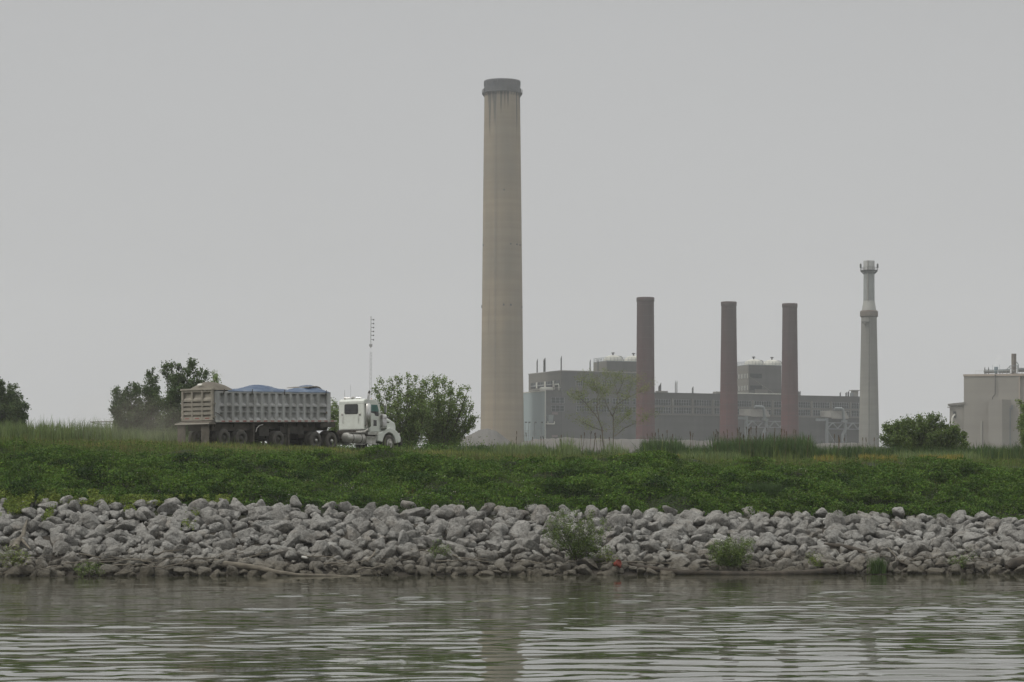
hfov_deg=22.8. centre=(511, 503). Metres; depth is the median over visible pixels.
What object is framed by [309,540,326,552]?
boulder
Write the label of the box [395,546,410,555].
boulder
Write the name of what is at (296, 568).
boulder
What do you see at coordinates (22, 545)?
boulder
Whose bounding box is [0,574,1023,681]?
water
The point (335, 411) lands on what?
poplar tree
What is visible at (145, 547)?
boulder
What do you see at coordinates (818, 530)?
boulder
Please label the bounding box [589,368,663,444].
bare tree
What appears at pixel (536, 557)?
boulder
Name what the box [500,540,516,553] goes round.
boulder
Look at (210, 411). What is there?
dump trailer
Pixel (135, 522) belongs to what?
boulder
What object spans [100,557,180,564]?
driftwood stick
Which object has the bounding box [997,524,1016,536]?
boulder
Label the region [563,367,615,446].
bare tree
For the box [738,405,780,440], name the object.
duct gantry
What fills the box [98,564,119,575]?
boulder
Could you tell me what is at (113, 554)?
boulder
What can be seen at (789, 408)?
brick chimney
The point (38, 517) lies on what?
boulder
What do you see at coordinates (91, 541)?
boulder
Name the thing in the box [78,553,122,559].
driftwood stick
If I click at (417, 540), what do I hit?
boulder
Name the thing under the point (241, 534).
boulder
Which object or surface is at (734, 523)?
boulder
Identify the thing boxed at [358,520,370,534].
boulder
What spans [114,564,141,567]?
driftwood stick
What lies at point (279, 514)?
boulder
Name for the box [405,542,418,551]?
boulder
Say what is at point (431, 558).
boulder
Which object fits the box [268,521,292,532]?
boulder
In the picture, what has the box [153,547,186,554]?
driftwood stick
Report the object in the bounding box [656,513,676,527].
boulder
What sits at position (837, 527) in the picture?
boulder
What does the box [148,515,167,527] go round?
boulder
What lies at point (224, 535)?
boulder
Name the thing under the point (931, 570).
boulder
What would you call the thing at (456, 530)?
boulder
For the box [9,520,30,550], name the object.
driftwood root
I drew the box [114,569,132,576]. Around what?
boulder
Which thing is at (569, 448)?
iris reeds
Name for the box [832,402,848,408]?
window
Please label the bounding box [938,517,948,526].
boulder
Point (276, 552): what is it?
boulder
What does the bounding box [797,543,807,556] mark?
boulder
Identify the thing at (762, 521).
boulder
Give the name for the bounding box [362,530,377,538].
boulder
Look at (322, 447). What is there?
plateau grass
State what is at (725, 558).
willow shrub
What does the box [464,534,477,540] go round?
boulder
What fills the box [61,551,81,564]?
boulder
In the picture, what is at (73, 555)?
boulder
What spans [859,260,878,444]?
steel necked chimney
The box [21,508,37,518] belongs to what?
boulder
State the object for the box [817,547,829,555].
boulder
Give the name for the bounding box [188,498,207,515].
boulder
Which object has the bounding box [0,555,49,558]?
driftwood stick
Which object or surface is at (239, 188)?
sky
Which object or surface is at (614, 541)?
boulder
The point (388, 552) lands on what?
boulder
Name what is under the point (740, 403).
window
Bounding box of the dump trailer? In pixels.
[175,382,336,445]
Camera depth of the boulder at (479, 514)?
112.69 m
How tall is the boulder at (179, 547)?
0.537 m
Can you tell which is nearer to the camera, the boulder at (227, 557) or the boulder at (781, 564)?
the boulder at (227, 557)
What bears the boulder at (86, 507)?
on the ground at (627, 571)
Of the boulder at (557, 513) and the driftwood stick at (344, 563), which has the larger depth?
the boulder at (557, 513)
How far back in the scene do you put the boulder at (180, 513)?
111.00 m
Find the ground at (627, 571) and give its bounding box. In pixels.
[0,445,1023,576]
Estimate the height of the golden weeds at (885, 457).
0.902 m
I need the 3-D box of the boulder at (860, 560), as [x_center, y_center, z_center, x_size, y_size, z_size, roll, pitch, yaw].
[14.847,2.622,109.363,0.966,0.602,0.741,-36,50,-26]
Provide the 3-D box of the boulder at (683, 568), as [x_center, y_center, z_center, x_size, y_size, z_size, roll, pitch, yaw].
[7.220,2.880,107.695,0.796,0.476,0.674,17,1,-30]
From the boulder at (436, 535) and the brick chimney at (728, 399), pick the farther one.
the brick chimney at (728, 399)
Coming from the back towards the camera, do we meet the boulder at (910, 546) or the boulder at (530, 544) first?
the boulder at (910, 546)
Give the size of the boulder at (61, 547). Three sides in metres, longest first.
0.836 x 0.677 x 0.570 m
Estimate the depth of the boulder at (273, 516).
111.54 m
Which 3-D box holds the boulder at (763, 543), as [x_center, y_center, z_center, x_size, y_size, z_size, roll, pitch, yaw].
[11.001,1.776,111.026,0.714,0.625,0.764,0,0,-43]
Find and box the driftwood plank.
[824,543,883,557]
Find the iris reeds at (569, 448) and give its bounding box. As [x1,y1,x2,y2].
[492,434,979,459]
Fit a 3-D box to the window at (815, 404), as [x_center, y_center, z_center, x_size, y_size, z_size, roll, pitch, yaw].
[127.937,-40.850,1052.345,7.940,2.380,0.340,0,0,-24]
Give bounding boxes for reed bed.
[456,431,1023,459]
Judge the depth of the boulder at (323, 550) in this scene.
108.05 m
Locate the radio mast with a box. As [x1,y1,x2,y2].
[369,319,373,444]
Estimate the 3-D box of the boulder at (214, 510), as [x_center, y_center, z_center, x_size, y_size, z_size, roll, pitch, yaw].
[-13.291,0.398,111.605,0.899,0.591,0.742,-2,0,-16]
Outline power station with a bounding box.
[523,352,859,443]
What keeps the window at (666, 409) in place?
in the power station
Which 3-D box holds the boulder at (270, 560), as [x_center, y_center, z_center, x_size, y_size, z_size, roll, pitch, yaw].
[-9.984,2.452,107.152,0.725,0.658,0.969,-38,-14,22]
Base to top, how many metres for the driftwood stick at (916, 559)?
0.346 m
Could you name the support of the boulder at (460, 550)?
on the ground at (627, 571)
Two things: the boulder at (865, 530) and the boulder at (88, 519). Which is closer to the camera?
the boulder at (88, 519)
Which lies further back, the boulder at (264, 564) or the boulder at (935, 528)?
the boulder at (935, 528)
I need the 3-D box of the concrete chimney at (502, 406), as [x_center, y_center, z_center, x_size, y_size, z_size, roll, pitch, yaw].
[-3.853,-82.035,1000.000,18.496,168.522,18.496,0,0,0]
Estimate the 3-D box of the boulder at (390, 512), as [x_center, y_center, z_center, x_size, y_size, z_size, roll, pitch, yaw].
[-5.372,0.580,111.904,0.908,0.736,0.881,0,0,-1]
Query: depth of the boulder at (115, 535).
108.31 m
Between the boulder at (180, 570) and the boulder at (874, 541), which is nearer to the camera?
the boulder at (180, 570)
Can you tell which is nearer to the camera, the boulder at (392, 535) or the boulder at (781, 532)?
the boulder at (392, 535)
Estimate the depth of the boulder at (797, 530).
112.63 m
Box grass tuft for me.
[867,556,892,573]
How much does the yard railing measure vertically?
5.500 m
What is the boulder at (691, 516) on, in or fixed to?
on the ground at (627, 571)
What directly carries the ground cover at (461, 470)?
on the ground at (627, 571)
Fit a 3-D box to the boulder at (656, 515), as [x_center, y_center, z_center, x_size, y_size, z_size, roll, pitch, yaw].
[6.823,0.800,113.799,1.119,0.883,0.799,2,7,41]
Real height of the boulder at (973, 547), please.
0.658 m
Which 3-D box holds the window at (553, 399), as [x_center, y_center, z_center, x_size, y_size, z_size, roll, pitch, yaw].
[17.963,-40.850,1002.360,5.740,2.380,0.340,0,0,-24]
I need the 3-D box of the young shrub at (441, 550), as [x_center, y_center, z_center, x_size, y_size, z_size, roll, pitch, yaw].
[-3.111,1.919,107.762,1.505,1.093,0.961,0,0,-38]
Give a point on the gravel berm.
(587, 443)
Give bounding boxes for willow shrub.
[541,506,611,560]
[705,536,755,569]
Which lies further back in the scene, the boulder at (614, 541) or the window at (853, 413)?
the window at (853, 413)
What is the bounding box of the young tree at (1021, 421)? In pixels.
[1013,399,1023,450]
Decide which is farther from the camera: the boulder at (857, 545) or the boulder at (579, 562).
the boulder at (857, 545)
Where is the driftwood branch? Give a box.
[366,549,377,561]
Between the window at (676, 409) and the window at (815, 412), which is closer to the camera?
the window at (676, 409)
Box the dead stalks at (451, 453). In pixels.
[10,433,1020,499]
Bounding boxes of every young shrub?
[0,541,30,567]
[72,560,105,576]
[428,536,450,557]
[594,546,617,568]
[806,549,825,568]
[948,545,976,568]
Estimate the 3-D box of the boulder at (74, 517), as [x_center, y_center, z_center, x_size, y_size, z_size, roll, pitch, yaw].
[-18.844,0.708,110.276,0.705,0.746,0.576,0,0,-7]
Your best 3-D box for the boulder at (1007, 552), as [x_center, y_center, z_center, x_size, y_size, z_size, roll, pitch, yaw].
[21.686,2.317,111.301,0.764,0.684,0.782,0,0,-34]
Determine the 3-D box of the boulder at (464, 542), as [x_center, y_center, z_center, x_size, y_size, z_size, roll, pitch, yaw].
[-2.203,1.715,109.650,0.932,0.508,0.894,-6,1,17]
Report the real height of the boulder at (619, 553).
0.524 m
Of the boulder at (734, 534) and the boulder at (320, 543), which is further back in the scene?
the boulder at (734, 534)
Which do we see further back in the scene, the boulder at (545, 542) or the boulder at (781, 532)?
the boulder at (781, 532)
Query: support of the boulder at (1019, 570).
on the ground at (627, 571)
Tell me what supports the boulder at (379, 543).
on the ground at (627, 571)
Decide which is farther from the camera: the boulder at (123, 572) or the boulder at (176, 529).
the boulder at (176, 529)
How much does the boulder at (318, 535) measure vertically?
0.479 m
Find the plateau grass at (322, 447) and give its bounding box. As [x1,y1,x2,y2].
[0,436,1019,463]
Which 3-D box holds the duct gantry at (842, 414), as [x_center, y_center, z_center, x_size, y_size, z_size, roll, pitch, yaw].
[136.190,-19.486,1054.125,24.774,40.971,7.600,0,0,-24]
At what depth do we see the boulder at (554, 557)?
107.81 m
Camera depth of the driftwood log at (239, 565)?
105.72 m
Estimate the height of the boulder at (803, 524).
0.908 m
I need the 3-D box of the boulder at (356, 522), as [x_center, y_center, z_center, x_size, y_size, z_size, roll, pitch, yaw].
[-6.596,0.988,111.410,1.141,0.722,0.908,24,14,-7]
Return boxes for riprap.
[0,495,1023,576]
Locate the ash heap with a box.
[454,428,511,448]
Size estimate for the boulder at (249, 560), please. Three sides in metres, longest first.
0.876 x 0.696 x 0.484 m
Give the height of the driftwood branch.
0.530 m
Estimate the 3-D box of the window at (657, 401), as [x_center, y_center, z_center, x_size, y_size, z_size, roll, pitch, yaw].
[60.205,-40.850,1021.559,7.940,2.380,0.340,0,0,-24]
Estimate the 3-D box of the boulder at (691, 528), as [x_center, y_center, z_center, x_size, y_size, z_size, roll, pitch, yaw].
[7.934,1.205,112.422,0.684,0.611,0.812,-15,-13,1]
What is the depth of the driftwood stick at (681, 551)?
109.23 m
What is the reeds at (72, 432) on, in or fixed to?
on the ground at (627, 571)
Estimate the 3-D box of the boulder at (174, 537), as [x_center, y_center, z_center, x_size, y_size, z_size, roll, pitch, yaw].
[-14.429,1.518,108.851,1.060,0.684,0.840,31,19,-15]
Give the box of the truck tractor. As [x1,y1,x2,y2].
[283,391,402,448]
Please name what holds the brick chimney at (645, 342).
on the ground at (627, 571)
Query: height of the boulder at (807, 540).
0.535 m
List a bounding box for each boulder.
[0,516,12,530]
[9,516,27,532]
[9,537,27,551]
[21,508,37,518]
[26,519,40,532]
[34,514,43,522]
[35,539,51,548]
[38,501,57,510]
[38,521,54,531]
[41,546,52,561]
[50,531,66,544]
[52,535,76,545]
[52,541,69,555]
[55,503,69,515]
[55,523,70,532]
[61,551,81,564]
[64,552,77,561]
[65,524,86,537]
[69,512,79,523]
[78,538,96,545]
[79,511,101,528]
[80,545,95,556]
[81,504,98,513]
[84,531,104,540]
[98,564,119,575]
[99,551,117,562]
[104,530,124,540]
[104,537,122,547]
[105,544,121,554]
[114,521,134,530]
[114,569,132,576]
[116,555,130,563]
[119,519,139,530]
[125,508,136,519]
[126,532,136,543]
[133,522,145,532]
[137,508,155,520]
[139,565,154,575]
[140,544,153,552]
[147,522,154,530]
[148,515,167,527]
[157,501,177,513]
[157,552,174,561]
[158,559,170,569]
[164,530,186,544]
[166,517,184,529]
[167,527,186,535]
[172,544,193,553]
[173,509,194,518]
[173,566,189,574]
[184,543,201,555]
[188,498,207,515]
[199,541,213,550]
[200,506,218,517]
[200,508,215,522]
[208,514,223,524]
[210,559,225,570]
[212,538,231,549]
[218,508,237,520]
[218,548,236,554]
[219,531,233,539]
[219,551,235,561]
[227,501,247,513]
[234,527,255,539]
[236,548,254,557]
[238,557,254,563]
[247,506,272,520]
[253,561,274,571]
[254,511,273,521]
[260,525,274,537]
[262,572,276,575]
[265,554,283,563]
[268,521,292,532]
[268,549,285,557]
[270,507,284,517]
[271,560,288,567]
[273,507,290,520]
[282,548,298,560]
[285,530,300,546]
[286,563,306,572]
[289,510,308,519]
[290,518,309,527]
[294,525,306,530]
[296,550,313,562]
[299,530,315,543]
[304,506,320,516]
[308,515,333,530]
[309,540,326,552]
[309,545,327,555]
[313,531,326,540]
[323,507,332,517]
[324,560,337,569]
[329,544,343,556]
[334,520,350,530]
[342,541,363,551]
[346,525,360,540]
[351,508,370,516]
[351,517,366,527]
[353,536,367,546]
[356,508,372,519]
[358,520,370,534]
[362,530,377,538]
[367,536,386,550]
[373,507,386,519]
[373,518,388,535]
[381,547,393,559]
[382,509,399,522]
[382,558,396,569]
[385,516,397,528]
[386,531,398,540]
[393,520,412,532]
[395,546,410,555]
[401,550,419,561]
[402,507,424,516]
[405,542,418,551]
[406,530,419,541]
[410,536,427,546]
[415,565,431,575]
[416,553,435,564]
[419,554,427,566]
[424,535,441,548]
[427,533,441,537]
[429,519,445,535]
[430,505,454,519]
[437,544,454,558]
[445,540,460,551]
[446,523,463,540]
[449,517,467,527]
[453,505,466,517]
[454,544,467,556]
[455,538,470,546]
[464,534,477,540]
[465,552,476,560]
[468,519,483,532]
[471,511,485,518]
[476,570,494,575]
[477,550,497,563]
[485,540,500,550]
[487,530,502,538]
[490,536,503,543]
[491,518,510,529]
[494,558,505,570]
[496,507,513,519]
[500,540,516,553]
[508,520,530,536]
[510,543,530,556]
[513,559,533,567]
[514,538,523,544]
[518,531,535,538]
[521,538,539,552]
[527,568,541,574]
[528,553,545,561]
[530,504,549,524]
[540,536,560,550]
[543,512,554,524]
[543,516,557,533]
[550,553,564,565]
[554,510,566,516]
[577,555,587,564]
[577,564,593,574]
[581,557,597,568]
[585,507,605,522]
[597,570,614,574]
[601,561,612,570]
[603,514,625,530]
[605,512,618,520]
[605,537,626,548]
[613,561,628,568]
[614,550,627,560]
[617,535,629,543]
[621,514,631,523]
[632,519,647,530]
[639,540,659,552]
[646,520,661,531]
[653,512,665,521]
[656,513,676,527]
[658,555,665,562]
[658,570,674,574]
[659,529,681,543]
[667,556,686,568]
[668,524,687,535]
[670,541,682,551]
[673,518,692,527]
[677,567,689,569]
[682,544,695,553]
[684,511,700,524]
[687,524,697,535]
[688,563,700,570]
[690,533,712,544]
[692,541,708,549]
[696,549,709,555]
[704,512,729,527]
[728,519,739,528]
[730,532,745,540]
[731,535,742,544]
[737,521,754,531]
[741,536,757,552]
[753,523,766,534]
[755,538,772,548]
[759,516,768,526]
[759,533,775,544]
[774,558,791,570]
[775,529,789,537]
[777,519,794,530]
[781,533,796,544]
[781,566,798,570]
[782,545,796,558]
[789,526,810,535]
[795,536,815,546]
[796,520,807,528]
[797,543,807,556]
[803,559,819,567]
[804,549,820,558]
[809,528,821,533]
[813,553,826,559]
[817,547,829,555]
[817,559,833,567]
[821,530,838,538]
[824,513,845,527]
[826,523,844,532]
[836,562,849,573]
[839,530,859,539]
[842,550,858,561]
[844,513,860,524]
[848,543,869,553]
[850,555,865,566]
[858,513,874,520]
[858,523,874,536]
[860,518,877,537]
[867,538,879,547]
[872,516,890,523]
[875,530,894,538]
[876,540,893,551]
[880,551,891,563]
[890,519,905,527]
[893,519,907,533]
[898,556,911,566]
[900,542,918,553]
[904,517,921,534]
[907,564,921,573]
[915,540,930,545]
[917,543,932,552]
[924,524,940,533]
[925,567,943,573]
[931,552,944,558]
[934,556,948,567]
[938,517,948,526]
[940,541,957,552]
[945,551,960,559]
[950,531,965,539]
[951,523,965,532]
[951,564,961,573]
[962,532,984,543]
[963,561,976,570]
[965,543,980,552]
[981,544,992,551]
[984,519,1002,529]
[991,556,1003,565]
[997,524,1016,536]
[999,536,1015,542]
[1001,542,1018,552]
[1004,549,1011,557]
[1005,556,1023,569]
[1007,530,1023,542]
[1013,564,1023,573]
[1016,524,1023,530]
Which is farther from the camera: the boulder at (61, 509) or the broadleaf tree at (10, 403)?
the broadleaf tree at (10, 403)
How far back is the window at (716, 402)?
1031.91 m
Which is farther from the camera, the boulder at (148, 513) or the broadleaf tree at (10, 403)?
the broadleaf tree at (10, 403)
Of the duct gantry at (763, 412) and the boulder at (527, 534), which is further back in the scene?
the duct gantry at (763, 412)
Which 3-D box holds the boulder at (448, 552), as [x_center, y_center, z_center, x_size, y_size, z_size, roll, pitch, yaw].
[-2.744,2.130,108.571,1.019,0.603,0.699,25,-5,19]
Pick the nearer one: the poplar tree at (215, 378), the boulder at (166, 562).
the boulder at (166, 562)
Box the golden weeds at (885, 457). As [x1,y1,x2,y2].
[620,452,963,460]
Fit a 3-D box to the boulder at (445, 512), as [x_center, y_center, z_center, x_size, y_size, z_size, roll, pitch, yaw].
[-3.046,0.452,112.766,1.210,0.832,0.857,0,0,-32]
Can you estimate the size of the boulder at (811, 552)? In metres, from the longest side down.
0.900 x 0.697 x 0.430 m
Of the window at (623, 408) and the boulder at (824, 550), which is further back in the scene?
the window at (623, 408)
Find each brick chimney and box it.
[636,297,654,439]
[719,301,737,440]
[781,303,798,440]
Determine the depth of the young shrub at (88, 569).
104.41 m
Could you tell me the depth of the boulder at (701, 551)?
109.70 m
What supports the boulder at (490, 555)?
on the ground at (627, 571)
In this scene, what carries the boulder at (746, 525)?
on the ground at (627, 571)
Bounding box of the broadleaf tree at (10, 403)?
[0,379,30,427]
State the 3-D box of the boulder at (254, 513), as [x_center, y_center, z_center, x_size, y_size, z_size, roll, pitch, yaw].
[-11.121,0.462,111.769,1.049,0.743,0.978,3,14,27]
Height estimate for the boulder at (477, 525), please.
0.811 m
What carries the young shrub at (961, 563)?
on the ground at (627, 571)
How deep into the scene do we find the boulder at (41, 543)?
107.15 m
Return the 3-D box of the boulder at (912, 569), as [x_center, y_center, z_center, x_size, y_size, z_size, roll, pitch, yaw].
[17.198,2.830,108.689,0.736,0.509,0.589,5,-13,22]
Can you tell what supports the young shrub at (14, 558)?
on the riprap
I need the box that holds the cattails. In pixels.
[516,426,874,457]
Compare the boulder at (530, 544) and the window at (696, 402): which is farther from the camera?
the window at (696, 402)
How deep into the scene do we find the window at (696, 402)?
1029.14 m
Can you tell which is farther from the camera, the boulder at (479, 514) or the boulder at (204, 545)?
the boulder at (479, 514)
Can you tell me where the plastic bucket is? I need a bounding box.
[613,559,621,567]
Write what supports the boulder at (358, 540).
on the ground at (627, 571)
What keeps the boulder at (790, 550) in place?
on the ground at (627, 571)
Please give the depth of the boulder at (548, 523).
111.57 m
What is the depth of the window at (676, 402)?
1025.38 m
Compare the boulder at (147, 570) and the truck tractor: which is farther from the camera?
the truck tractor
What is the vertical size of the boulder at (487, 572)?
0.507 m
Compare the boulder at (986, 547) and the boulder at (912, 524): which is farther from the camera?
the boulder at (912, 524)
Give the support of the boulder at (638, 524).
on the ground at (627, 571)
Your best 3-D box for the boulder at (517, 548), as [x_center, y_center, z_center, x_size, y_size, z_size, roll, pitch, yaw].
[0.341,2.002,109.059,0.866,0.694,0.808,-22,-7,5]
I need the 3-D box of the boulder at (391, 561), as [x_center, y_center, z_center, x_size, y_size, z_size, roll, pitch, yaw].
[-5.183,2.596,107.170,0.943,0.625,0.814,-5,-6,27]
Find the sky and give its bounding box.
[0,0,1023,447]
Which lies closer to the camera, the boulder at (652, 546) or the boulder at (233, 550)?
the boulder at (233, 550)
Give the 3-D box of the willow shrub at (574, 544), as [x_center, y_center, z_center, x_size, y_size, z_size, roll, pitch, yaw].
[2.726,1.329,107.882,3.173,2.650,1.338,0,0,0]
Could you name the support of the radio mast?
on the ground at (627, 571)
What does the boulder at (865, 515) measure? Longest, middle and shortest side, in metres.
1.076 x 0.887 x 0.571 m
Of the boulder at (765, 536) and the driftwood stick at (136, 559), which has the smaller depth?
the driftwood stick at (136, 559)
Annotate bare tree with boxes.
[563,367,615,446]
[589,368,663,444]
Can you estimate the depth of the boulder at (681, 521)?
113.04 m
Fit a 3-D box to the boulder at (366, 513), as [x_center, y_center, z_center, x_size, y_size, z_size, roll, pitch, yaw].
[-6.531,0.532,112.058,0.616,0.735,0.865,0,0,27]
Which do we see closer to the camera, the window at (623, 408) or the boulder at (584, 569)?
the boulder at (584, 569)
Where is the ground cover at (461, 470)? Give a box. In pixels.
[0,440,1023,519]
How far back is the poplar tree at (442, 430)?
183.32 m
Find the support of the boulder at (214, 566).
on the ground at (627, 571)
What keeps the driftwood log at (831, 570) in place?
on the water
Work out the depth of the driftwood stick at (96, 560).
105.60 m
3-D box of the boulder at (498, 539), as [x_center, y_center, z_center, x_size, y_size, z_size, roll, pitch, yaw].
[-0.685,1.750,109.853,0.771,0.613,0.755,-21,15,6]
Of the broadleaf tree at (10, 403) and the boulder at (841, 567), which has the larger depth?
the broadleaf tree at (10, 403)
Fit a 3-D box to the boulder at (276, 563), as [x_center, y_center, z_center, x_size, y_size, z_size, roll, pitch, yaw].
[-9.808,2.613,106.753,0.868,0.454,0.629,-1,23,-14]
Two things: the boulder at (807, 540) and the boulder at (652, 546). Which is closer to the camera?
the boulder at (652, 546)
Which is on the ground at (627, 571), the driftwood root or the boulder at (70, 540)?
the boulder at (70, 540)
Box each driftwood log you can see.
[214,559,360,575]
[628,563,854,574]
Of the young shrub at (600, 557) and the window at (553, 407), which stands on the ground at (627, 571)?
the young shrub at (600, 557)
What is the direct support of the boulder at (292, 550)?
on the ground at (627, 571)
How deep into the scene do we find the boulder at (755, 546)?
110.61 m
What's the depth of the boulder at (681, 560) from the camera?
108.36 m
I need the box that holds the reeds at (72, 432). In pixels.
[0,416,248,442]
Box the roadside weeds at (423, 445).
[261,432,494,451]
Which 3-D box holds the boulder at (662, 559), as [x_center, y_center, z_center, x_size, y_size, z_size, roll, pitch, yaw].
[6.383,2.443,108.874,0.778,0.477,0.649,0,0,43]
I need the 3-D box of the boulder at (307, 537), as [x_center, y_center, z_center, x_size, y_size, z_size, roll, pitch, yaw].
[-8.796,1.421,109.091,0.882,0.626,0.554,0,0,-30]
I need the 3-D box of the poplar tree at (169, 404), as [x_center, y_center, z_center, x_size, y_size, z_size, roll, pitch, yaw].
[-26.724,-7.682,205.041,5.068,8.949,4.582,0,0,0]
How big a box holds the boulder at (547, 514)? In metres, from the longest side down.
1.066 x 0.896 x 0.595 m
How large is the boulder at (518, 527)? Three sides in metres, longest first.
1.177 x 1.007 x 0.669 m
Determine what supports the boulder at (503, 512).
on the ground at (627, 571)
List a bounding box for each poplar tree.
[108,367,162,434]
[150,357,211,436]
[208,370,221,382]
[327,398,340,445]
[370,372,436,449]
[419,372,478,448]
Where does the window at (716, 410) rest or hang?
in the power station
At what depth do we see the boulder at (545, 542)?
109.64 m
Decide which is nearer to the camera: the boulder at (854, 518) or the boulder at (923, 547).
the boulder at (923, 547)
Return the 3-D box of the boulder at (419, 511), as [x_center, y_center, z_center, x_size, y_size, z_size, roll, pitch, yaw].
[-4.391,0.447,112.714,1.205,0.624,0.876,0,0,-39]
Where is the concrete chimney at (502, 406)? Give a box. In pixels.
[480,78,523,444]
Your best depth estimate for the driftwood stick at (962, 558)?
109.45 m
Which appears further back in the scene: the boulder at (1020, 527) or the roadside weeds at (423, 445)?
the roadside weeds at (423, 445)
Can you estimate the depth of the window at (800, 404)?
1048.80 m
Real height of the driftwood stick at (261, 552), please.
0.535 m
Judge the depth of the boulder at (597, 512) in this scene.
113.16 m
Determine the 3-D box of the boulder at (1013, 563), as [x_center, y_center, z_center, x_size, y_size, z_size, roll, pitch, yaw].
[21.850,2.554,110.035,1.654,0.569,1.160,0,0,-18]
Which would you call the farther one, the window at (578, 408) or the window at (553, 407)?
the window at (578, 408)
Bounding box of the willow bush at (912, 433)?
[879,411,970,452]
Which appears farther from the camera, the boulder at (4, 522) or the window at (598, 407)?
the window at (598, 407)
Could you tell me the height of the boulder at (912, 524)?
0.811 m
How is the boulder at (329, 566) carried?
on the ground at (627, 571)
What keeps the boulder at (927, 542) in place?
on the ground at (627, 571)
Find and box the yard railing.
[522,431,544,440]
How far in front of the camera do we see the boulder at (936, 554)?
110.50 m
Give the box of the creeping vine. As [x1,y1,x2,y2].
[0,488,230,529]
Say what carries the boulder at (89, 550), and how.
on the ground at (627, 571)
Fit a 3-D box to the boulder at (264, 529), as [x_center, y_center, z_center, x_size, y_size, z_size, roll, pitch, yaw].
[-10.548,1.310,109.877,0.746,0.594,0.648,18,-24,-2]
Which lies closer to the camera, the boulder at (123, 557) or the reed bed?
the boulder at (123, 557)
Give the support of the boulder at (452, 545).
on the ground at (627, 571)
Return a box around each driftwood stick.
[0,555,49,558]
[28,565,56,570]
[66,554,128,562]
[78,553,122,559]
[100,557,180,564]
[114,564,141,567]
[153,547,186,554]
[161,557,191,567]
[183,552,243,562]
[249,549,277,556]
[304,554,343,561]
[323,556,374,564]
[331,564,360,567]
[356,564,404,570]
[436,555,487,561]
[452,554,491,562]
[514,559,558,563]
[625,561,678,563]
[666,545,710,554]
[901,555,937,561]
[935,557,1000,564]
[971,551,1015,559]
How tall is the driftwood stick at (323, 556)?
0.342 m
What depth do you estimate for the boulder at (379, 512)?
112.40 m
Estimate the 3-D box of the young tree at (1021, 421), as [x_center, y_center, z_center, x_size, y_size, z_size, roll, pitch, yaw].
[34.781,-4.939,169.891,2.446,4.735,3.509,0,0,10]
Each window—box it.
[537,382,543,387]
[546,381,552,386]
[551,397,563,402]
[551,405,563,410]
[576,380,584,385]
[576,398,588,403]
[576,406,588,411]
[592,398,609,403]
[592,406,609,411]
[612,398,629,404]
[612,406,629,411]
[655,399,670,404]
[655,407,670,412]
[674,399,690,405]
[674,407,690,413]
[694,400,710,405]
[694,408,710,413]
[714,400,719,405]
[714,408,719,413]
[738,401,750,406]
[754,401,770,406]
[774,401,780,406]
[774,409,780,414]
[798,402,809,407]
[798,410,809,415]
[813,402,829,407]
[813,410,829,415]
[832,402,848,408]
[851,403,859,408]
[851,411,858,415]
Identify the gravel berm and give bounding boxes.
[518,437,885,452]
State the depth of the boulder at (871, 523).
113.28 m
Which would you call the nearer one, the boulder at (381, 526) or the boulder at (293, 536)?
the boulder at (293, 536)
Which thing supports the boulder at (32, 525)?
on the ground at (627, 571)
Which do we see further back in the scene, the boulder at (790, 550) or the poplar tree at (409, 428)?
the poplar tree at (409, 428)
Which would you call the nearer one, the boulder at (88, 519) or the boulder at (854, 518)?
the boulder at (88, 519)
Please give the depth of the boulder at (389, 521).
110.90 m
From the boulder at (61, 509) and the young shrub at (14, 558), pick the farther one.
the boulder at (61, 509)
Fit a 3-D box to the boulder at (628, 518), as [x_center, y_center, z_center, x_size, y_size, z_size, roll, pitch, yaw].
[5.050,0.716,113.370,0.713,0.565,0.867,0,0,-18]
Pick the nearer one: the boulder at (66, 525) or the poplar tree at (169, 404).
the boulder at (66, 525)
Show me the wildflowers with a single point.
(512, 492)
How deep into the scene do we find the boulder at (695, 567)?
107.36 m
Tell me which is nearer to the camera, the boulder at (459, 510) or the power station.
the boulder at (459, 510)
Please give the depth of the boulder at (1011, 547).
111.83 m
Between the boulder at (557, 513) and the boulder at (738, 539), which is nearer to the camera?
the boulder at (738, 539)
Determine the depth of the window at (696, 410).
1029.14 m
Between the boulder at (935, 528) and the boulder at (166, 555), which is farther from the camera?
the boulder at (935, 528)
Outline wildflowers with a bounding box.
[104,453,1020,514]
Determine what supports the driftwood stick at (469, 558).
on the riprap
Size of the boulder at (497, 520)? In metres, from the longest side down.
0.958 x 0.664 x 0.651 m
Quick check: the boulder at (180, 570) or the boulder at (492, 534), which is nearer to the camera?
the boulder at (180, 570)
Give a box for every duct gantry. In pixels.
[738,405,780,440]
[815,407,858,442]
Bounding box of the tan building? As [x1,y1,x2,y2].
[947,354,1023,449]
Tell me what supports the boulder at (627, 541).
on the ground at (627, 571)
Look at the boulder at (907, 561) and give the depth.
109.37 m
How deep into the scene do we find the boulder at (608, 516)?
113.49 m
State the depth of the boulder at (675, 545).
110.01 m
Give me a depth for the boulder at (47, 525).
108.69 m

